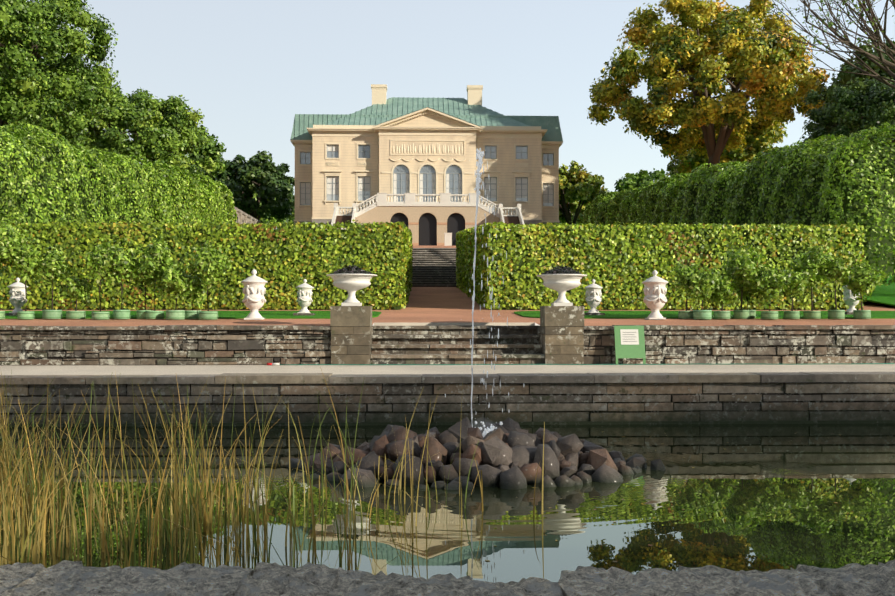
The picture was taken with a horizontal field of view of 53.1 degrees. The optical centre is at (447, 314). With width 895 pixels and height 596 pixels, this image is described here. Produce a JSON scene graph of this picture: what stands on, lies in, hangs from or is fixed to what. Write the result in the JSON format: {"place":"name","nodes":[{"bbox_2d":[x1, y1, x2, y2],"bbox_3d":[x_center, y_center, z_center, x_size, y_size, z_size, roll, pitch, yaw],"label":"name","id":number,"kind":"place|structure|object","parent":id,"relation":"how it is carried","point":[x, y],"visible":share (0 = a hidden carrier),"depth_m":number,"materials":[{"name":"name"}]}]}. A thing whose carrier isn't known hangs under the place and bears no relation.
{"place":"outdoors","nodes":[
{"label":"outdoors","id":0,"kind":"place"},
{"bbox_2d":[6,55,50,123],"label":"branches","id":1,"kind":"object","parent":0,"point":[42,99],"depth_m":78.88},
{"bbox_2d":[14,52,98,143],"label":"tree leaves","id":2,"kind":"object","parent":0,"point":[46,60],"depth_m":101.81,"materials":[{"name":"green plant"}]},
{"bbox_2d":[0,0,120,145],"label":"tree","id":3,"kind":"object","parent":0,"point":[23,115],"depth_m":57.80,"materials":[{"name":"green plant"}]},
{"bbox_2d":[0,123,236,228],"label":"lime row","id":4,"kind":"object","parent":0,"point":[216,194],"depth_m":49.91,"materials":[{"name":"green plant"}]},
{"bbox_2d":[40,84,207,175],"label":"tree leaves","id":5,"kind":"object","parent":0,"point":[174,130],"depth_m":79.17,"materials":[{"name":"green plant"}]},
{"bbox_2d":[0,325,331,364],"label":"retaining wall","id":6,"kind":"structure","parent":0,"point":[162,345],"depth_m":21.73,"materials":[{"name":"grey stone"}]},
{"bbox_2d":[123,106,227,182],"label":"tree leaves","id":7,"kind":"object","parent":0,"point":[208,159],"depth_m":114.94,"materials":[{"name":"green plant"}]},
{"bbox_2d":[5,311,380,318],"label":"lawn","id":8,"kind":"structure","parent":0,"point":[263,314],"depth_m":27.17,"materials":[{"name":"green plant"}]},
{"bbox_2d":[214,150,294,219],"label":"tree leaves","id":9,"kind":"object","parent":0,"point":[272,173],"depth_m":127.72,"materials":[{"name":"green plant"}]},
{"bbox_2d":[247,191,288,223],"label":"tree leaves","id":10,"kind":"object","parent":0,"point":[274,219],"depth_m":148.61,"materials":[{"name":"green plant"}]},
{"bbox_2d":[287,213,294,228],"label":"tree leaves","id":11,"kind":"object","parent":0,"point":[291,218],"depth_m":166.67,"materials":[{"name":"green plant"}]},
{"bbox_2d":[294,112,558,229],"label":"house walls","id":12,"kind":"structure","parent":0,"point":[348,167],"depth_m":103.61,"materials":[{"name":"beige paint"}]},
{"bbox_2d":[290,97,562,140],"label":"roof","id":13,"kind":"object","parent":12,"relation":"on","point":[392,108],"visible":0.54,"depth_m":106.72,"materials":[{"name":"teal metal"}]},
{"bbox_2d":[300,145,553,205],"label":"window frames","id":14,"kind":"structure","parent":12,"relation":"in","point":[401,180],"depth_m":103.86,"materials":[{"name":"white wood"}]},
{"bbox_2d":[301,145,552,205],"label":"windows","id":15,"kind":"structure","parent":14,"relation":"in","point":[453,183],"depth_m":103.82,"materials":[{"name":"grey glass"}]},
{"bbox_2d":[331,193,531,245],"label":"balustrade","id":16,"kind":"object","parent":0,"point":[381,199],"depth_m":98.84,"materials":[{"name":"white stone"}]},
{"bbox_2d":[0,423,894,582],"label":"pond water","id":17,"kind":"structure","parent":0,"point":[773,506],"depth_m":10.01,"materials":[{"name":"green liquid"}]},
{"bbox_2d":[0,367,544,569],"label":"pond reeds","id":18,"kind":"object","parent":17,"relation":"in","point":[18,495],"visible":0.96,"depth_m":8.63,"materials":[{"name":"green plant"}]},
{"bbox_2d":[47,435,847,561],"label":"floating pond leaves","id":19,"kind":"object","parent":17,"relation":"on","point":[530,498],"visible":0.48,"depth_m":10.31,"materials":[{"name":"green plant"}]},
{"bbox_2d":[287,417,665,489],"bbox_3d":[0.379,1.961,12.636,5.331,1.030,3.181,0,0,-2],"label":"rock pile","id":20,"kind":"object","parent":17,"relation":"in","point":[508,454],"visible":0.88,"depth_m":11.89,"materials":[{"name":"grey stone"}]},
{"bbox_2d":[445,146,523,436],"bbox_3d":[0.537,-0.333,12.650,1.086,4.358,0.562,0,0,14],"label":"fountain jet","id":21,"kind":"object","parent":20,"relation":"on","point":[479,162],"visible":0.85,"depth_m":12.64,"materials":[{"name":"white liquid"}]},
{"bbox_2d":[0,245,894,374],"bbox_3d":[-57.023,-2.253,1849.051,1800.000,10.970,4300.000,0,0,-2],"label":"ground","id":22,"kind":"structure","parent":0,"point":[431,306],"depth_m":22.96,"materials":[{"name":"brown gravel"}]},
{"bbox_2d":[5,278,27,315],"bbox_3d":[-13.024,-0.513,27.141,0.616,1.194,0.616,-1,-1,-2],"label":"urn","id":23,"kind":"object","parent":22,"relation":"on","point":[18,300],"visible":0.94,"depth_m":26.97,"materials":[{"name":"white stone"}]},
{"bbox_2d":[0,218,412,309],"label":"beech hedge","id":24,"kind":"object","parent":22,"relation":"on","point":[228,282],"visible":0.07,"depth_m":32.40,"materials":[{"name":"green plant"}]},
{"bbox_2d":[233,206,263,228],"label":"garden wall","id":25,"kind":"structure","parent":22,"relation":"on","point":[243,217],"depth_m":100.00,"materials":[{"name":"beige stone"}]},
{"bbox_2d":[241,269,267,319],"bbox_3d":[-5.414,-0.553,25.070,0.740,1.410,0.740,0,0,-2],"label":"urn","id":26,"kind":"object","parent":22,"relation":"on","point":[254,299],"visible":1,"depth_m":24.86,"materials":[{"name":"white stone"}]},
{"bbox_2d":[293,279,314,315],"bbox_3d":[-4.375,-0.499,27.416,0.600,1.166,0.600,1,-1,-2],"label":"urn","id":27,"kind":"object","parent":22,"relation":"on","point":[304,300],"visible":1,"depth_m":27.23,"materials":[{"name":"white stone"}]},
{"bbox_2d":[330,306,373,363],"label":"pier","id":28,"kind":"structure","parent":22,"relation":"on","point":[352,329],"depth_m":21.75,"materials":[{"name":"beige stone"}]},
{"bbox_2d":[326,274,376,305],"bbox_3d":[-2.374,-0.589,22.186,1.259,0.778,1.259,0,0,-2],"label":"urn planter","id":29,"kind":"object","parent":28,"relation":"on","point":[351,284],"visible":0.98,"depth_m":21.88,"materials":[{"name":"white stone"}]},
{"bbox_2d":[330,264,372,278],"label":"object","id":30,"kind":"object","parent":29,"relation":"on","point":[351,269],"visible":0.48,"depth_m":21.93,"materials":[{"name":"black plant"}]},
{"bbox_2d":[290,84,562,221],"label":"house trim","id":31,"kind":"structure","parent":22,"relation":"on","point":[474,94],"depth_m":103.58,"materials":[{"name":"beige stone"}]},
{"bbox_2d":[335,206,519,245],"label":"house arcade","id":32,"kind":"object","parent":22,"relation":"on","point":[428,225],"visible":0.6,"depth_m":98.98},
{"bbox_2d":[412,248,456,286],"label":"stone steps","id":33,"kind":"structure","parent":22,"relation":"on","point":[427,265],"depth_m":61.41,"materials":[{"name":"stone"}]},
{"bbox_2d":[0,260,871,319],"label":"plant pots","id":34,"kind":"object","parent":22,"relation":"on","point":[175,314],"visible":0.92,"depth_m":25.26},
{"bbox_2d":[0,218,886,308],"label":"potted shrubs","id":35,"kind":"object","parent":22,"relation":"on","point":[709,286],"visible":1,"depth_m":25.23,"materials":[{"name":"green plant"}]},
{"bbox_2d":[0,372,894,425],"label":"pond wall","id":36,"kind":"structure","parent":22,"relation":"on","point":[748,396],"depth_m":17.56,"materials":[{"name":"grey stone"}]},
{"bbox_2d":[2,420,894,426],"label":"pond wall wet line","id":37,"kind":"object","parent":36,"relation":"attached to","point":[530,423],"depth_m":17.54,"materials":[{"name":"black stone"}]},
{"bbox_2d":[0,560,894,595],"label":"stone edge","id":38,"kind":"object","parent":22,"relation":"on","point":[69,578],"visible":1,"depth_m":5.60,"materials":[{"name":"grey stone"}]},
{"bbox_2d":[370,325,544,363],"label":"steps","id":39,"kind":"structure","parent":22,"relation":"on","point":[521,344],"depth_m":22.53,"materials":[{"name":"grey stone"}]},
{"bbox_2d":[225,363,893,364],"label":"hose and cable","id":40,"kind":"object","parent":22,"relation":"on","point":[515,364],"visible":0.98,"depth_m":21.67,"materials":[{"name":"plastic"}]},
{"bbox_2d":[536,306,583,363],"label":"pier","id":41,"kind":"structure","parent":22,"relation":"on","point":[560,330],"depth_m":21.92,"materials":[{"name":"beige stone"}]},
{"bbox_2d":[537,274,586,305],"bbox_3d":[2.854,-0.589,22.350,1.259,0.778,1.259,0,0,-2],"label":"urn planter","id":42,"kind":"object","parent":41,"relation":"on","point":[561,284],"visible":0.98,"depth_m":22.04,"materials":[{"name":"white stone"}]},
{"bbox_2d":[540,264,581,277],"bbox_3d":[2.851,-1.060,22.341,1.068,0.391,1.074,0,0,-2],"label":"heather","id":43,"kind":"object","parent":42,"relation":"on","point":[565,269],"visible":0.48,"depth_m":22.14,"materials":[{"name":"black plant"}]},
{"bbox_2d":[584,279,604,314],"bbox_3d":[4.550,-0.507,27.891,0.600,1.166,0.600,0,-1,-2],"label":"urn","id":44,"kind":"object","parent":22,"relation":"on","point":[593,293],"visible":1,"depth_m":27.72,"materials":[{"name":"white stone"}]},
{"bbox_2d":[614,326,645,363],"bbox_3d":[4.446,0.757,21.831,0.730,0.950,0.203,0,0,-2],"label":"garden sign","id":45,"kind":"object","parent":22,"relation":"on","point":[629,341],"visible":0.96,"depth_m":21.81,"materials":[{"name":"green metal"}]},
{"bbox_2d":[642,270,667,319],"bbox_3d":[5.902,-0.553,25.439,0.740,1.410,0.740,0,-1,-2],"label":"urn","id":46,"kind":"object","parent":22,"relation":"on","point":[655,298],"visible":1,"depth_m":25.24,"materials":[{"name":"white stone"}]},
{"bbox_2d":[455,220,864,309],"bbox_3d":[7.975,-2.668,46.002,13.650,5.040,26.200,0,0,-2],"label":"beech hedge","id":47,"kind":"object","parent":22,"relation":"on","point":[511,278],"depth_m":32.86,"materials":[{"name":"green plant"}]},
{"bbox_2d":[582,122,894,286],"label":"lime row","id":48,"kind":"object","parent":22,"relation":"on","point":[639,204],"depth_m":43.84,"materials":[{"name":"green plant"}]},
{"bbox_2d":[720,0,894,88],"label":"ash tree","id":49,"kind":"object","parent":22,"relation":"on","point":[874,38],"depth_m":44.87,"materials":[{"name":"wood"}]},
{"bbox_2d":[842,285,859,314],"bbox_3d":[12.944,-0.542,28.659,0.616,1.194,0.616,0,-1,-2],"label":"urn","id":50,"kind":"object","parent":22,"relation":"on","point":[850,301],"visible":0.44,"depth_m":28.52,"materials":[{"name":"white stone"}]},
{"bbox_2d":[26,0,894,325],"label":"sky","id":51,"kind":"structure","parent":0,"point":[249,66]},
{"bbox_2d":[559,200,585,229],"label":"tree leaves","id":52,"kind":"object","parent":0,"point":[580,215],"depth_m":162.95,"materials":[{"name":"green plant"}]},
{"bbox_2d":[559,160,609,229],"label":"tree leaves","id":53,"kind":"object","parent":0,"point":[576,182],"depth_m":137.77,"materials":[{"name":"green plant"}]},
{"bbox_2d":[614,168,666,194],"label":"tree leaves","id":54,"kind":"object","parent":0,"point":[640,181],"depth_m":150.39,"materials":[{"name":"green plant"}]},
{"bbox_2d":[514,311,894,318],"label":"lawn","id":55,"kind":"structure","parent":0,"point":[674,314],"depth_m":27.64,"materials":[{"name":"green plant"}]},
{"bbox_2d":[586,0,829,173],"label":"tree","id":56,"kind":"object","parent":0,"point":[692,61],"depth_m":94.94,"materials":[{"name":"plant"}]},
{"bbox_2d":[660,115,787,181],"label":"yellow tree","id":57,"kind":"object","parent":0,"point":[741,157],"depth_m":117.58,"materials":[{"name":"plant"}]},
{"bbox_2d":[582,325,894,363],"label":"retaining wall","id":58,"kind":"structure","parent":0,"point":[777,344],"depth_m":22.16,"materials":[{"name":"grey stone"}]},
{"bbox_2d":[796,76,894,154],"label":"tree","id":59,"kind":"object","parent":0,"point":[850,127],"depth_m":64.84,"materials":[{"name":"green plant"}]},
{"bbox_2d":[816,38,894,122],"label":"dark tree leaves","id":60,"kind":"object","parent":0,"point":[872,66],"depth_m":86.26,"materials":[{"name":"plant"}]},
{"bbox_2d":[863,275,894,305],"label":"lawn","id":61,"kind":"structure","parent":0,"point":[883,294],"depth_m":38.72,"materials":[{"name":"green plant"}]}
]}

